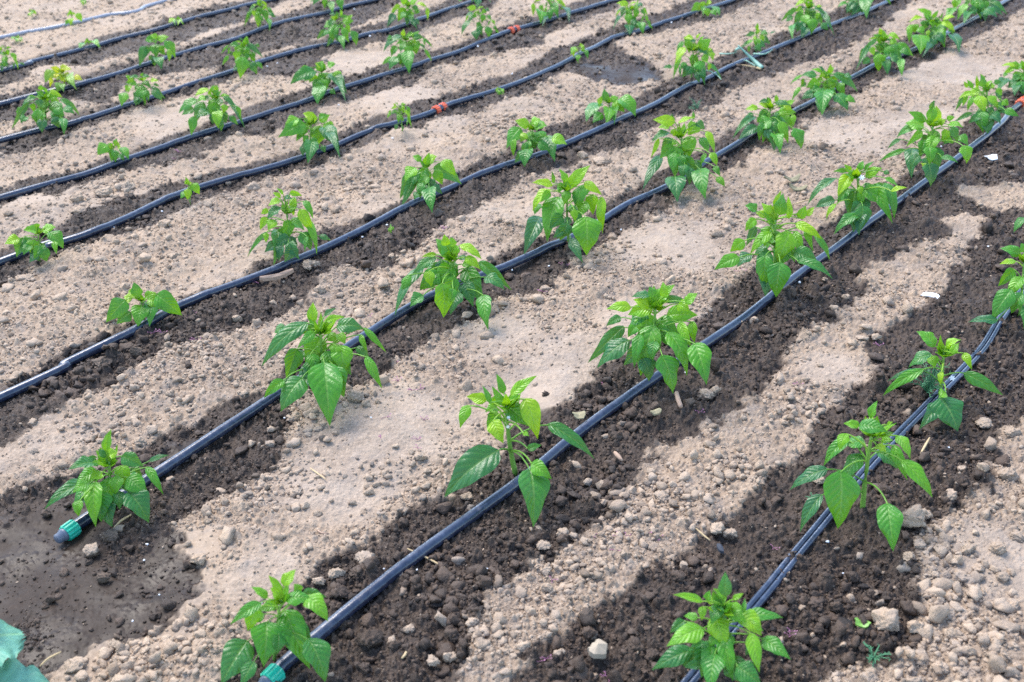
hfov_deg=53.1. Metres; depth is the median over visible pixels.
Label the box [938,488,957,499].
soil clod
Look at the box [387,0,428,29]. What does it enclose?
pepper plant
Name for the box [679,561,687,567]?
soil clod
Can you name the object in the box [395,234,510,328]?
pepper plant
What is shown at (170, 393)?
soil clod
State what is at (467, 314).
soil clod
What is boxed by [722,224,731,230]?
soil clod
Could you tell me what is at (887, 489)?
soil clod
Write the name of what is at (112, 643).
soil clod
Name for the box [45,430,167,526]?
pepper plant
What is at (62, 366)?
drip hose
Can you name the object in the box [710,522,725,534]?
soil clod
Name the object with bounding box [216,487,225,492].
soil clod
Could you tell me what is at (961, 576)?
soil clod
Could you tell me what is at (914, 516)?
soil clod
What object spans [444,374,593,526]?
pepper plant
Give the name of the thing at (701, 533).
straw
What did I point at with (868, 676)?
soil clod
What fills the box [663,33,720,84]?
pepper plant
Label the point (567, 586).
soil clod
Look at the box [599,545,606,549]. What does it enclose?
soil clod
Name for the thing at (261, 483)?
soil clod
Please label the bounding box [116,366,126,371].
soil clod
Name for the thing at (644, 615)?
soil clod
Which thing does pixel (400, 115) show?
pepper plant
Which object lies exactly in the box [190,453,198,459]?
soil clod
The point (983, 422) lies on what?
soil clod
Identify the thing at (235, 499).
soil clod
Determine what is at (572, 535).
soil clod
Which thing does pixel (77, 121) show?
drip hose
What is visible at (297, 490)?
soil clod
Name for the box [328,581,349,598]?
soil clod
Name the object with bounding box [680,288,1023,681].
drip hose
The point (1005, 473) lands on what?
soil clod
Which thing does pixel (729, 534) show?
soil clod
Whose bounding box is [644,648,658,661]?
soil clod
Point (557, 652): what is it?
soil clod
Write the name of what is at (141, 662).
soil clod
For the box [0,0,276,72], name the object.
drip hose
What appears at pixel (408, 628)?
soil clod
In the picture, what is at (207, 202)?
soil clod
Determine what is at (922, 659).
soil clod
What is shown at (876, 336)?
soil clod
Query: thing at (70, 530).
drip hose
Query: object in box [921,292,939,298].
plastic scrap
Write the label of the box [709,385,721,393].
soil clod
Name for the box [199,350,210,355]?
soil clod
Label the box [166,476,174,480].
soil clod
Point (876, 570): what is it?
soil clod
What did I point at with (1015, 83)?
pepper plant
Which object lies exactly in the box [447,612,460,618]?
soil clod
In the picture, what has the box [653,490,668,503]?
soil clod
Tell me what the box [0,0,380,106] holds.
drip hose
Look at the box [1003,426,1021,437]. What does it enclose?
soil clod
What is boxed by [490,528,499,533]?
soil clod
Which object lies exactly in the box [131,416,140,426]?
soil clod
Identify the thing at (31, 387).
soil clod
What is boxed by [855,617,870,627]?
leaf scrap
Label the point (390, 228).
weed
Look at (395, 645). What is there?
soil clod
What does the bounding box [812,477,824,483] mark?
soil clod
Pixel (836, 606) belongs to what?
soil clod
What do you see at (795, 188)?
dead leaf
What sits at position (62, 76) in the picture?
pepper plant
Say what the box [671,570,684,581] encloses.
soil clod
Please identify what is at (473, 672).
soil clod
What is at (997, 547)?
soil clod
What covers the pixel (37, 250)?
pepper plant
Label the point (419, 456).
soil clod
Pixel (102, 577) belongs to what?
soil clod
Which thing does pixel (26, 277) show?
soil clod
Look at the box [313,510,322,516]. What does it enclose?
soil clod
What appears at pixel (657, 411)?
dead leaf
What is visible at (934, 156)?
pepper plant
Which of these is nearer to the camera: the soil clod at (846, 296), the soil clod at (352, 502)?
the soil clod at (352, 502)
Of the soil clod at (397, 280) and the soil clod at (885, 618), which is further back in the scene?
the soil clod at (397, 280)
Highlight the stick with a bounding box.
[674,391,682,408]
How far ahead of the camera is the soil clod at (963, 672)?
1.25 m
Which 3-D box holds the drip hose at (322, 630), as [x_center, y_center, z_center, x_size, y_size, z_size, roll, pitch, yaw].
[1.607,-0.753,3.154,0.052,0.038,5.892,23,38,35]
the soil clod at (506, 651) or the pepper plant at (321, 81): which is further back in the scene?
the pepper plant at (321, 81)
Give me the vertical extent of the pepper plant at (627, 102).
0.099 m
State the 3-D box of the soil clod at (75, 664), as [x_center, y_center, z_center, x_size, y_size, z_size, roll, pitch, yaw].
[-0.554,0.411,1.302,0.030,0.015,0.031,-14,33,-20]
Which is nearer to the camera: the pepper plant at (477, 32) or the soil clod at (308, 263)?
the soil clod at (308, 263)
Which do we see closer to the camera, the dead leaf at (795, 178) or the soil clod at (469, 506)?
the soil clod at (469, 506)
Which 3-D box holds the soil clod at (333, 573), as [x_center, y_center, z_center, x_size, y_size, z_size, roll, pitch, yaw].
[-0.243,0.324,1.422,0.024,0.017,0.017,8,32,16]
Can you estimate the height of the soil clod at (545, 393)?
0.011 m
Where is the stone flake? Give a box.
[716,543,723,553]
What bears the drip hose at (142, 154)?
on the ground
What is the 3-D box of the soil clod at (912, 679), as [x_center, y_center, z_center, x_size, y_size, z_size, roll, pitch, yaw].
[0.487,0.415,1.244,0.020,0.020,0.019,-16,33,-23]
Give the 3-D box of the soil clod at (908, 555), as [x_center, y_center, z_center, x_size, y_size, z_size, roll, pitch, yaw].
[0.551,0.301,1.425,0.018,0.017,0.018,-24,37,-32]
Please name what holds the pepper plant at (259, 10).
on the ground
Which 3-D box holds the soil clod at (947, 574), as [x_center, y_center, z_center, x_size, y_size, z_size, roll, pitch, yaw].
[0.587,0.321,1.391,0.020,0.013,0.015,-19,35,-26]
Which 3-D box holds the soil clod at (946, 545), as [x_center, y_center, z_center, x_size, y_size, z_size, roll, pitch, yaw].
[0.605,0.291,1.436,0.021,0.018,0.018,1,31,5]
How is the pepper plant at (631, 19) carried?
on the ground
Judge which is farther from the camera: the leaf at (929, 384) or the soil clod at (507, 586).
the leaf at (929, 384)
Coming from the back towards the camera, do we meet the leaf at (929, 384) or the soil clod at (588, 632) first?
the leaf at (929, 384)
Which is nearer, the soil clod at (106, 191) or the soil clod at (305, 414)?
the soil clod at (305, 414)
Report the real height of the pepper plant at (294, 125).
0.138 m
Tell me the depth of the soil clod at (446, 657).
1.28 m
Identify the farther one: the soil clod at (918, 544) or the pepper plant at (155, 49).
the pepper plant at (155, 49)
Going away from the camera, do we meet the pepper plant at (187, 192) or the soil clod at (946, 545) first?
the soil clod at (946, 545)
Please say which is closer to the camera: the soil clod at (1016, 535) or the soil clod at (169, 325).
the soil clod at (1016, 535)
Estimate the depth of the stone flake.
1.46 m
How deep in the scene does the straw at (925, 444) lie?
1.62 m
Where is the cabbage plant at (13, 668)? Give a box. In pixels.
[0,619,48,681]
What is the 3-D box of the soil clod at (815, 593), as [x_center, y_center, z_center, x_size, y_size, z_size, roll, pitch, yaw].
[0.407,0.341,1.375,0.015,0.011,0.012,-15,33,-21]
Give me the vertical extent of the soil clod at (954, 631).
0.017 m
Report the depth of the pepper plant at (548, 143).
2.76 m
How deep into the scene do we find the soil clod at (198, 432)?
1.73 m
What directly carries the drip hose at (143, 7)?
on the ground
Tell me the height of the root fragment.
0.007 m
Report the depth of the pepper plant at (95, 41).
3.98 m
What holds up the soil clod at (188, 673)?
on the ground
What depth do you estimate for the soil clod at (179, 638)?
1.33 m
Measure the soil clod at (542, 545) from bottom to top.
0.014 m
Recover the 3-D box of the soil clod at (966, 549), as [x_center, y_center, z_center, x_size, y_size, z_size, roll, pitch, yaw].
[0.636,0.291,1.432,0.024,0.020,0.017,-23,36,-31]
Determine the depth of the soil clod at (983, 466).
1.56 m
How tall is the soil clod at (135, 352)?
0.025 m
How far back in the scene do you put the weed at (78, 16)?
4.30 m
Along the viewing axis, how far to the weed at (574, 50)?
3.62 m
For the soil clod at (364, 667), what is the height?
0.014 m
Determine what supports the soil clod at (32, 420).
on the ground
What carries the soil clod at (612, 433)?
on the ground
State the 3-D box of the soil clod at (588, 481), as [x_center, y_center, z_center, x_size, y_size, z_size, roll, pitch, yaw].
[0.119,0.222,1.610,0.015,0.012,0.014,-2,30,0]
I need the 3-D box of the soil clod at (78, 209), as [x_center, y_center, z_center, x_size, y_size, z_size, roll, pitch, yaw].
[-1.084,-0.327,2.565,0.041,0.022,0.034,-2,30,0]
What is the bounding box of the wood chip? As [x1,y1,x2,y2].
[259,268,293,280]
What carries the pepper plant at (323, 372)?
on the ground
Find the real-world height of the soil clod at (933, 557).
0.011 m
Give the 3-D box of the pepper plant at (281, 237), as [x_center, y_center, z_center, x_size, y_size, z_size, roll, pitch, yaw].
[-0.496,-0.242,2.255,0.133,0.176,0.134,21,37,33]
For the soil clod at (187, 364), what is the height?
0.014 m
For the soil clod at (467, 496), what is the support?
on the ground
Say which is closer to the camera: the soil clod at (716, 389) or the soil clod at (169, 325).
the soil clod at (716, 389)
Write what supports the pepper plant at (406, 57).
on the ground
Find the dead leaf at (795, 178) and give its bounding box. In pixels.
[783,174,800,181]
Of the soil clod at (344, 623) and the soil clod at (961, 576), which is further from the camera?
the soil clod at (961, 576)
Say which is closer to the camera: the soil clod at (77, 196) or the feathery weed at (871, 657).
the feathery weed at (871, 657)
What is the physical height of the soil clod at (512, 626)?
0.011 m
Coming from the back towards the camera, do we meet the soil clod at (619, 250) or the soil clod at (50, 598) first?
the soil clod at (619, 250)
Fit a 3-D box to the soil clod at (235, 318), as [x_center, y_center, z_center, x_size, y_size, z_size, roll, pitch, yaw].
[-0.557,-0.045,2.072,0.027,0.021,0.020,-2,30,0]
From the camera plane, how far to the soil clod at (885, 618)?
1.32 m
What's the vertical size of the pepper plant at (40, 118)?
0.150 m
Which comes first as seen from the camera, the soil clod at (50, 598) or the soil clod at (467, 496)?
the soil clod at (50, 598)
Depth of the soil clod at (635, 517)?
1.51 m
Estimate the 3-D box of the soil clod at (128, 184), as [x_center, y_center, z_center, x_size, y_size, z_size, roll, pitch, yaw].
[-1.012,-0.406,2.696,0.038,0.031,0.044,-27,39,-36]
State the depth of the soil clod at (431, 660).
1.28 m
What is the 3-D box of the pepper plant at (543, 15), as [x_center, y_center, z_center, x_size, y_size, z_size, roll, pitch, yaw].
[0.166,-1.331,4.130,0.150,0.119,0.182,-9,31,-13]
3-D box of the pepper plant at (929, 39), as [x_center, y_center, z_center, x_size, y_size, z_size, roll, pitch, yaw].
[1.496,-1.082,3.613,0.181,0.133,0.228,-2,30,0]
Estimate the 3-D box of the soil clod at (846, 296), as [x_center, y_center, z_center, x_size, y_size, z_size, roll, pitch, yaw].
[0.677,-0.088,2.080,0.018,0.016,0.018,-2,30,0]
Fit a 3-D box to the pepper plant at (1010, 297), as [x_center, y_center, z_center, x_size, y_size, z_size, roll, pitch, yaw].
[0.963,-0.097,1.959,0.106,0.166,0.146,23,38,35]
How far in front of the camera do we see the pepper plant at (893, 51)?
3.41 m
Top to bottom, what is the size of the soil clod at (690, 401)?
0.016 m
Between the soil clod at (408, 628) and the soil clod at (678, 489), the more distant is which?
the soil clod at (678, 489)
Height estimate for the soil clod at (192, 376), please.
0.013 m
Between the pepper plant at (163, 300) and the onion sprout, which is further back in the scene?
the onion sprout
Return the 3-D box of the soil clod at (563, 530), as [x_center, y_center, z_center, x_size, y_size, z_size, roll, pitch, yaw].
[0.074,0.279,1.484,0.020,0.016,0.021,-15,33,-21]
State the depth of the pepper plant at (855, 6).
4.12 m
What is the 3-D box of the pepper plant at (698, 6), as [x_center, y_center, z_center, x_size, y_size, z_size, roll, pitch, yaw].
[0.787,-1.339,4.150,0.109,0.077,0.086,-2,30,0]
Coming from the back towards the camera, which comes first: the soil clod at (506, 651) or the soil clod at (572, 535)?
the soil clod at (572, 535)
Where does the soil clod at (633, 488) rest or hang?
on the ground
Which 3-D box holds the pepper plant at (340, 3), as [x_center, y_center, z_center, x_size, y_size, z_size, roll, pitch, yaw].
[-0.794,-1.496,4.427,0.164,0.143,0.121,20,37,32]
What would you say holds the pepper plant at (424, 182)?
on the ground
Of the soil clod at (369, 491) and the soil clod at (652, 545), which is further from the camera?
the soil clod at (369, 491)
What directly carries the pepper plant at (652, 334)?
on the ground
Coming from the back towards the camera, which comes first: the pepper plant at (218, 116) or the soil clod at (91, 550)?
the pepper plant at (218, 116)
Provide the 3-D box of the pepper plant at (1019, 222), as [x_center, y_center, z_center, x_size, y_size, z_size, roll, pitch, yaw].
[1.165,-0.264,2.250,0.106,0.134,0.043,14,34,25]
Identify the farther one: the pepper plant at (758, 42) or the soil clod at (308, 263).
the pepper plant at (758, 42)
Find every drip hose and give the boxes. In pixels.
[0,0,175,39]
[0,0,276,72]
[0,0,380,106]
[0,0,482,143]
[0,0,625,200]
[0,0,736,266]
[0,0,893,402]
[54,0,1011,543]
[258,96,1023,681]
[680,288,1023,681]
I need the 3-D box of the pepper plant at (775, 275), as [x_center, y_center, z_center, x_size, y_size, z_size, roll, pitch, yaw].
[0.525,-0.180,2.040,0.225,0.225,0.152,7,31,14]
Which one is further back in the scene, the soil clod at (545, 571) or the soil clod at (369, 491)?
the soil clod at (369, 491)
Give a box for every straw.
[40,651,60,666]
[113,514,131,527]
[407,548,437,563]
[695,527,710,540]
[921,437,929,451]
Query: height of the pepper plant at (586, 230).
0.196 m
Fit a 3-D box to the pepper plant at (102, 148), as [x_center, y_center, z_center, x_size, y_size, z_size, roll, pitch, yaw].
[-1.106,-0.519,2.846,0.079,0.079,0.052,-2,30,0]
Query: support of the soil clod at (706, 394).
on the ground
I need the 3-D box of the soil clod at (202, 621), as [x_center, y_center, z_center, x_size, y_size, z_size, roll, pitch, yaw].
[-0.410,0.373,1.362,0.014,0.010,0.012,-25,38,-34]
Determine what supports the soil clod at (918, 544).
on the ground
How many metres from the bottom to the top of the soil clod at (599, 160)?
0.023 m
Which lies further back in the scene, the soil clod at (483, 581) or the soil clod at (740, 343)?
the soil clod at (740, 343)
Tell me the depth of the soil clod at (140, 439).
1.72 m
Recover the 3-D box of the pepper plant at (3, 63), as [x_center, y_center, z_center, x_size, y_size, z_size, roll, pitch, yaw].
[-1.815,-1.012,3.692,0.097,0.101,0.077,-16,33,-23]
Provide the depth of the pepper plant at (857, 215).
2.36 m
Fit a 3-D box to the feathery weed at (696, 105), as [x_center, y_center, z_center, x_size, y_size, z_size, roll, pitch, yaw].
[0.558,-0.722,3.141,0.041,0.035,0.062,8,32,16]
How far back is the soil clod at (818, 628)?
1.32 m
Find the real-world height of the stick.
0.008 m
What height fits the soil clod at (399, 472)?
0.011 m
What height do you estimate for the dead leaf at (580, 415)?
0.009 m
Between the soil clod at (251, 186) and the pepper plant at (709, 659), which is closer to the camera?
the pepper plant at (709, 659)
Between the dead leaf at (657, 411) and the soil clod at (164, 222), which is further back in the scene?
the soil clod at (164, 222)
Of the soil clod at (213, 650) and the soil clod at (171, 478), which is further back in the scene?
the soil clod at (171, 478)
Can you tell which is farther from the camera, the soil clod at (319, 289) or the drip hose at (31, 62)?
the drip hose at (31, 62)
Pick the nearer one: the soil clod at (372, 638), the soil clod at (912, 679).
the soil clod at (912, 679)
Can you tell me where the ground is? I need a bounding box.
[0,0,1023,681]
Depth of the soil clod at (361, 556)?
1.45 m
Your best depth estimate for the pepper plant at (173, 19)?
4.24 m
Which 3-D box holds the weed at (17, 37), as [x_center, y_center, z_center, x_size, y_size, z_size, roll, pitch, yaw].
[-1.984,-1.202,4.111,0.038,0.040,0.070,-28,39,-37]
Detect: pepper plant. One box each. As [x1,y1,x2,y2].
[0,45,24,70]
[5,223,63,262]
[12,85,78,132]
[44,64,81,91]
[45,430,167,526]
[78,38,99,47]
[97,139,128,161]
[106,282,181,326]
[118,73,164,105]
[138,33,175,69]
[169,16,182,23]
[179,85,244,134]
[180,177,199,204]
[221,570,330,681]
[222,36,262,77]
[244,0,274,30]
[248,188,329,264]
[262,303,385,424]
[278,111,339,162]
[291,61,346,103]
[311,0,343,11]
[317,10,357,48]
[383,29,432,72]
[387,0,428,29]
[387,102,411,130]
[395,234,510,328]
[400,152,460,211]
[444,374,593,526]
[459,0,490,6]
[461,5,498,39]
[506,116,566,166]
[524,165,605,262]
[531,0,570,25]
[585,89,635,123]
[588,282,711,392]
[613,0,651,34]
[643,112,724,201]
[652,572,790,681]
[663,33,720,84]
[691,0,719,16]
[715,191,831,296]
[733,95,804,152]
[739,23,775,52]
[781,0,834,38]
[790,401,931,550]
[791,64,857,113]
[808,161,906,234]
[838,0,890,17]
[856,28,912,74]
[879,100,972,186]
[883,331,1002,430]
[906,8,961,56]
[946,0,1006,22]
[955,74,1018,132]
[969,243,1023,325]
[998,60,1023,95]
[1014,217,1023,231]
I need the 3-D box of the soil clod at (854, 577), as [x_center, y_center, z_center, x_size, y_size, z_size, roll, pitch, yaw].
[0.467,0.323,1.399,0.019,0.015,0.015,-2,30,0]
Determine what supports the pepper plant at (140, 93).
on the ground
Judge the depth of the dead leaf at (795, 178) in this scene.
2.58 m
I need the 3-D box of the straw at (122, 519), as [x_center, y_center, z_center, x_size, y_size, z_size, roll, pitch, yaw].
[-0.582,0.268,1.527,0.005,0.003,0.034,15,34,26]
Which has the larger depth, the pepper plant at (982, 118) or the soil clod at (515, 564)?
the pepper plant at (982, 118)
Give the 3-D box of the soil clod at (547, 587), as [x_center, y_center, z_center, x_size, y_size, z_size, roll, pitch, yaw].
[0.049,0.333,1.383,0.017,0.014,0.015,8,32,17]
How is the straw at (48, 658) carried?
on the ground
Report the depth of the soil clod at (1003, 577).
1.38 m
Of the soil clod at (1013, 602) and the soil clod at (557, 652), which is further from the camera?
the soil clod at (1013, 602)
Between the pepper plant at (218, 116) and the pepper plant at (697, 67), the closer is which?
the pepper plant at (218, 116)
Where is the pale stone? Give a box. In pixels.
[587,639,607,658]
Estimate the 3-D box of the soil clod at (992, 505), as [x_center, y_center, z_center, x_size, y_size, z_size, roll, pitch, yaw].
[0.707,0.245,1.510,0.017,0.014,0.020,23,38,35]
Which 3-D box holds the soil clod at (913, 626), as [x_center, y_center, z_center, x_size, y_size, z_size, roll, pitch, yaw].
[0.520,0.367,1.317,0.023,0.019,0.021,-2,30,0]
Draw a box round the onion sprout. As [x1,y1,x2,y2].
[706,45,772,79]
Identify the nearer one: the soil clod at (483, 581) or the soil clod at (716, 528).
the soil clod at (483, 581)
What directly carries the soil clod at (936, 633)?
on the ground
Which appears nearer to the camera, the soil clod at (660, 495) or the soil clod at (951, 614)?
the soil clod at (951, 614)
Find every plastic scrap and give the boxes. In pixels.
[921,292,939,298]
[984,154,997,159]
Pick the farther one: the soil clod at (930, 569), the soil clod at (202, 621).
the soil clod at (930, 569)
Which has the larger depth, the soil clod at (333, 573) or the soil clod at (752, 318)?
the soil clod at (752, 318)
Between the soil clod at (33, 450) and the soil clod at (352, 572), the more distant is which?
the soil clod at (33, 450)
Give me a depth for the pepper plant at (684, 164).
2.58 m
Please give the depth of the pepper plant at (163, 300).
2.03 m
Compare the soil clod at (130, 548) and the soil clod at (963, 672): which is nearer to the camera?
the soil clod at (963, 672)
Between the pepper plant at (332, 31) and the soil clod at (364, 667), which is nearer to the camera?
the soil clod at (364, 667)
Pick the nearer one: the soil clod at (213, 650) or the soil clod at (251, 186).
the soil clod at (213, 650)
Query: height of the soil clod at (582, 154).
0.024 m
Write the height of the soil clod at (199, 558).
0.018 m
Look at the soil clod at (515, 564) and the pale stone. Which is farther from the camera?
the soil clod at (515, 564)
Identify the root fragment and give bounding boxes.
[613,451,622,460]
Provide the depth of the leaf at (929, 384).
1.77 m
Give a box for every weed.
[11,35,22,41]
[28,9,35,16]
[65,10,81,24]
[388,224,393,232]
[495,87,503,94]
[571,43,588,62]
[688,97,700,109]
[863,641,890,664]
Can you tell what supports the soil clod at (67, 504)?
on the ground
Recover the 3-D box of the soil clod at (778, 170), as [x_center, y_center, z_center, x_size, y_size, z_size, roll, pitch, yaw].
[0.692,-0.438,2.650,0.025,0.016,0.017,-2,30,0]
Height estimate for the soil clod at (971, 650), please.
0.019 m
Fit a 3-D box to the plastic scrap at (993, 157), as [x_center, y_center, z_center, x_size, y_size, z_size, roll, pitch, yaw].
[1.268,-0.487,2.708,0.035,0.010,0.034,-2,30,0]
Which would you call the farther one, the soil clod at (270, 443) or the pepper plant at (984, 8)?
the pepper plant at (984, 8)
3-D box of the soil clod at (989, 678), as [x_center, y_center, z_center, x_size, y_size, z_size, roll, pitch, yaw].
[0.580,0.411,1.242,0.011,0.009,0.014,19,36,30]
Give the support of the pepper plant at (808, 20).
on the ground
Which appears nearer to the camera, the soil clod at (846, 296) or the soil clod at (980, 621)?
the soil clod at (980, 621)
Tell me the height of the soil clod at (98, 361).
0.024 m
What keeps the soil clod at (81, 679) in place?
on the ground
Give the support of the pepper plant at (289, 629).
on the ground
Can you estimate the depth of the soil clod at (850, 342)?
1.92 m
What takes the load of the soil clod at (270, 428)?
on the ground
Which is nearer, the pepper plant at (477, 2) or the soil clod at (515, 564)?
the soil clod at (515, 564)
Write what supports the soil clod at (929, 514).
on the ground
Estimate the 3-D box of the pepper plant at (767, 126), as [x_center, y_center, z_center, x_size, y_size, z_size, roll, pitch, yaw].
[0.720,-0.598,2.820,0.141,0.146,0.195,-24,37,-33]
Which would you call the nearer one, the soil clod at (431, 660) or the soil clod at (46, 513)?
the soil clod at (431, 660)
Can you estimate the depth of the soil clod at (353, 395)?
1.78 m
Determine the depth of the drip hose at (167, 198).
2.92 m
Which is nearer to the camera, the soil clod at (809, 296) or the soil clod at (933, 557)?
the soil clod at (933, 557)
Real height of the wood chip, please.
0.015 m
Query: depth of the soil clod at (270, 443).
1.69 m
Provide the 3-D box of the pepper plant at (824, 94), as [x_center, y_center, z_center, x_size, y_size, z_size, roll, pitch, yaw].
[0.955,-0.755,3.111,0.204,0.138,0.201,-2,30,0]
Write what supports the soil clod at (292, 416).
on the ground
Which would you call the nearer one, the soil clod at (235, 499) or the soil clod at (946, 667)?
the soil clod at (946, 667)
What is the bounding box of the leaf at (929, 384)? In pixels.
[909,362,955,397]
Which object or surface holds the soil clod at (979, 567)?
on the ground
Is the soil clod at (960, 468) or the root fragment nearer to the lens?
the soil clod at (960, 468)
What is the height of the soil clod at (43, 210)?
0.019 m
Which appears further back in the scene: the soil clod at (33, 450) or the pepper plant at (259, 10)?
the pepper plant at (259, 10)
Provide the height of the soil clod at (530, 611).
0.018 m
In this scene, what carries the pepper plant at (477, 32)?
on the ground
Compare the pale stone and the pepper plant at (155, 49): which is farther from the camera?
the pepper plant at (155, 49)
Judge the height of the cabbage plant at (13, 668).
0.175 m
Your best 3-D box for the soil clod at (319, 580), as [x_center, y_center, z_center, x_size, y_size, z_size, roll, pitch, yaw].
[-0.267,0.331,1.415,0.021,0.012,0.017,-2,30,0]
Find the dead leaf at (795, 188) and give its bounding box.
[789,183,807,190]
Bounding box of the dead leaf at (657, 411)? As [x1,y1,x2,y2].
[650,408,661,415]
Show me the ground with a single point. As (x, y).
(558, 380)
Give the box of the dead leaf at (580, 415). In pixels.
[572,411,585,418]
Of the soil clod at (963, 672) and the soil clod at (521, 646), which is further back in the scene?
the soil clod at (521, 646)
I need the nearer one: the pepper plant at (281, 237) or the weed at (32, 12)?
the pepper plant at (281, 237)
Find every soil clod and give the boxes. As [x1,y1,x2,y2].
[15,274,33,280]
[28,385,38,390]
[28,418,37,424]
[28,448,38,453]
[41,208,49,212]
[41,509,51,517]
[45,595,56,602]
[62,501,70,507]
[63,390,72,397]
[63,656,88,672]
[70,191,83,202]
[72,206,86,213]
[78,676,85,681]
[82,542,99,558]
[91,355,112,367]
[94,186,113,197]
[96,572,110,583]
[100,529,117,542]
[107,638,120,649]
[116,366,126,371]
[121,181,135,189]
[125,544,134,551]
[129,346,142,357]
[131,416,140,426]
[134,436,147,444]
[137,659,147,665]
[156,219,171,227]
[165,322,175,328]
[165,390,174,397]
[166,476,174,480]
[167,253,180,258]
[176,635,187,642]
[184,361,191,367]
[184,668,190,676]
[188,373,197,378]
[189,553,205,564]
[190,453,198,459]
[195,429,203,435]
[198,618,207,625]
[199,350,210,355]
[202,199,212,206]
[210,645,222,653]
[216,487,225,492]
[231,315,242,321]
[232,497,241,504]
[245,181,260,192]
[257,480,265,486]
[265,440,275,447]
[267,425,275,431]
[286,411,303,421]
[289,487,301,494]
[302,259,320,270]
[302,408,318,418]
[311,577,325,584]
[313,284,325,293]
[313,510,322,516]
[328,567,345,578]
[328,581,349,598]
[337,620,347,629]
[346,389,365,401]
[348,499,357,504]
[349,563,364,578]
[354,550,375,563]
[357,628,383,648]
[358,662,370,675]
[363,487,373,494]
[388,640,400,650]
[393,277,401,283]
[394,470,402,474]
[403,623,414,633]
[414,452,426,460]
[426,654,439,665]
[443,652,451,661]
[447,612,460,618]
[459,492,472,500]
[462,311,472,318]
[467,504,474,510]
[471,670,483,676]
[475,575,492,588]
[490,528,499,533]
[499,647,513,654]
[503,584,510,588]
[508,623,521,630]
[509,559,519,569]
[515,640,530,652]
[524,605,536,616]
[536,540,550,550]
[539,566,551,575]
[541,583,553,592]
[542,390,549,395]
[553,648,564,655]
[556,527,568,536]
[564,584,573,588]
[568,532,577,539]
[577,151,587,158]
[581,625,597,642]
[583,478,592,485]
[592,156,610,165]
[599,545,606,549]
[600,499,607,506]
[610,430,620,436]
[615,248,625,253]
[625,636,645,651]
[626,486,636,494]
[626,512,637,519]
[639,610,649,619]
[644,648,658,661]
[648,541,658,551]
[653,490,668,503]
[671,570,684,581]
[674,487,682,495]
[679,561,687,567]
[683,398,694,406]
[696,388,716,400]
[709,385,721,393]
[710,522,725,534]
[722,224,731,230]
[722,528,737,539]
[734,339,744,346]
[749,316,758,323]
[774,168,783,173]
[805,293,812,299]
[809,590,820,596]
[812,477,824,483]
[813,622,823,634]
[828,601,843,611]
[841,294,849,299]
[846,571,859,582]
[847,339,856,345]
[859,671,878,681]
[871,333,881,339]
[871,607,900,631]
[872,565,881,574]
[882,485,894,493]
[901,504,926,527]
[903,551,914,560]
[905,676,922,681]
[907,620,924,632]
[913,538,925,549]
[914,654,929,665]
[922,565,937,573]
[923,508,933,519]
[928,554,939,561]
[931,660,949,673]
[932,629,941,640]
[935,541,951,552]
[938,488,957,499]
[941,571,951,578]
[944,606,957,619]
[946,626,963,638]
[954,571,971,581]
[956,465,966,471]
[957,668,967,676]
[960,543,976,554]
[963,645,976,655]
[970,618,986,626]
[971,563,984,571]
[975,417,993,428]
[976,462,990,471]
[985,674,993,681]
[986,502,998,508]
[989,541,1007,554]
[995,571,1010,583]
[999,467,1016,479]
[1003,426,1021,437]
[1007,598,1019,608]
[1010,529,1023,542]
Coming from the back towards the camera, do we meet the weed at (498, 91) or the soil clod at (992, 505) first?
the weed at (498, 91)
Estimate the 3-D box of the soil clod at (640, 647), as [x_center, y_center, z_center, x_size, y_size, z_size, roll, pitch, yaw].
[0.157,0.384,1.293,0.026,0.017,0.022,-2,30,0]
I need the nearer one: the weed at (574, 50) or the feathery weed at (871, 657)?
the feathery weed at (871, 657)
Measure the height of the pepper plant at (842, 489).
0.192 m
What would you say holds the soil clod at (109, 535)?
on the ground
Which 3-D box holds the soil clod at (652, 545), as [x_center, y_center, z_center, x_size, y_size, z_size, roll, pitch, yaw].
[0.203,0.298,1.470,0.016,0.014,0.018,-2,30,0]
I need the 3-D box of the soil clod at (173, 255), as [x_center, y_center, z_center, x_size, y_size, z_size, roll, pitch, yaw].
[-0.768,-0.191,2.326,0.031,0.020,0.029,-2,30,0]
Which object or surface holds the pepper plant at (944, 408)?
on the ground
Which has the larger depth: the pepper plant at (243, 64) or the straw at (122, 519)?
the pepper plant at (243, 64)
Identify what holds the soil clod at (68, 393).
on the ground

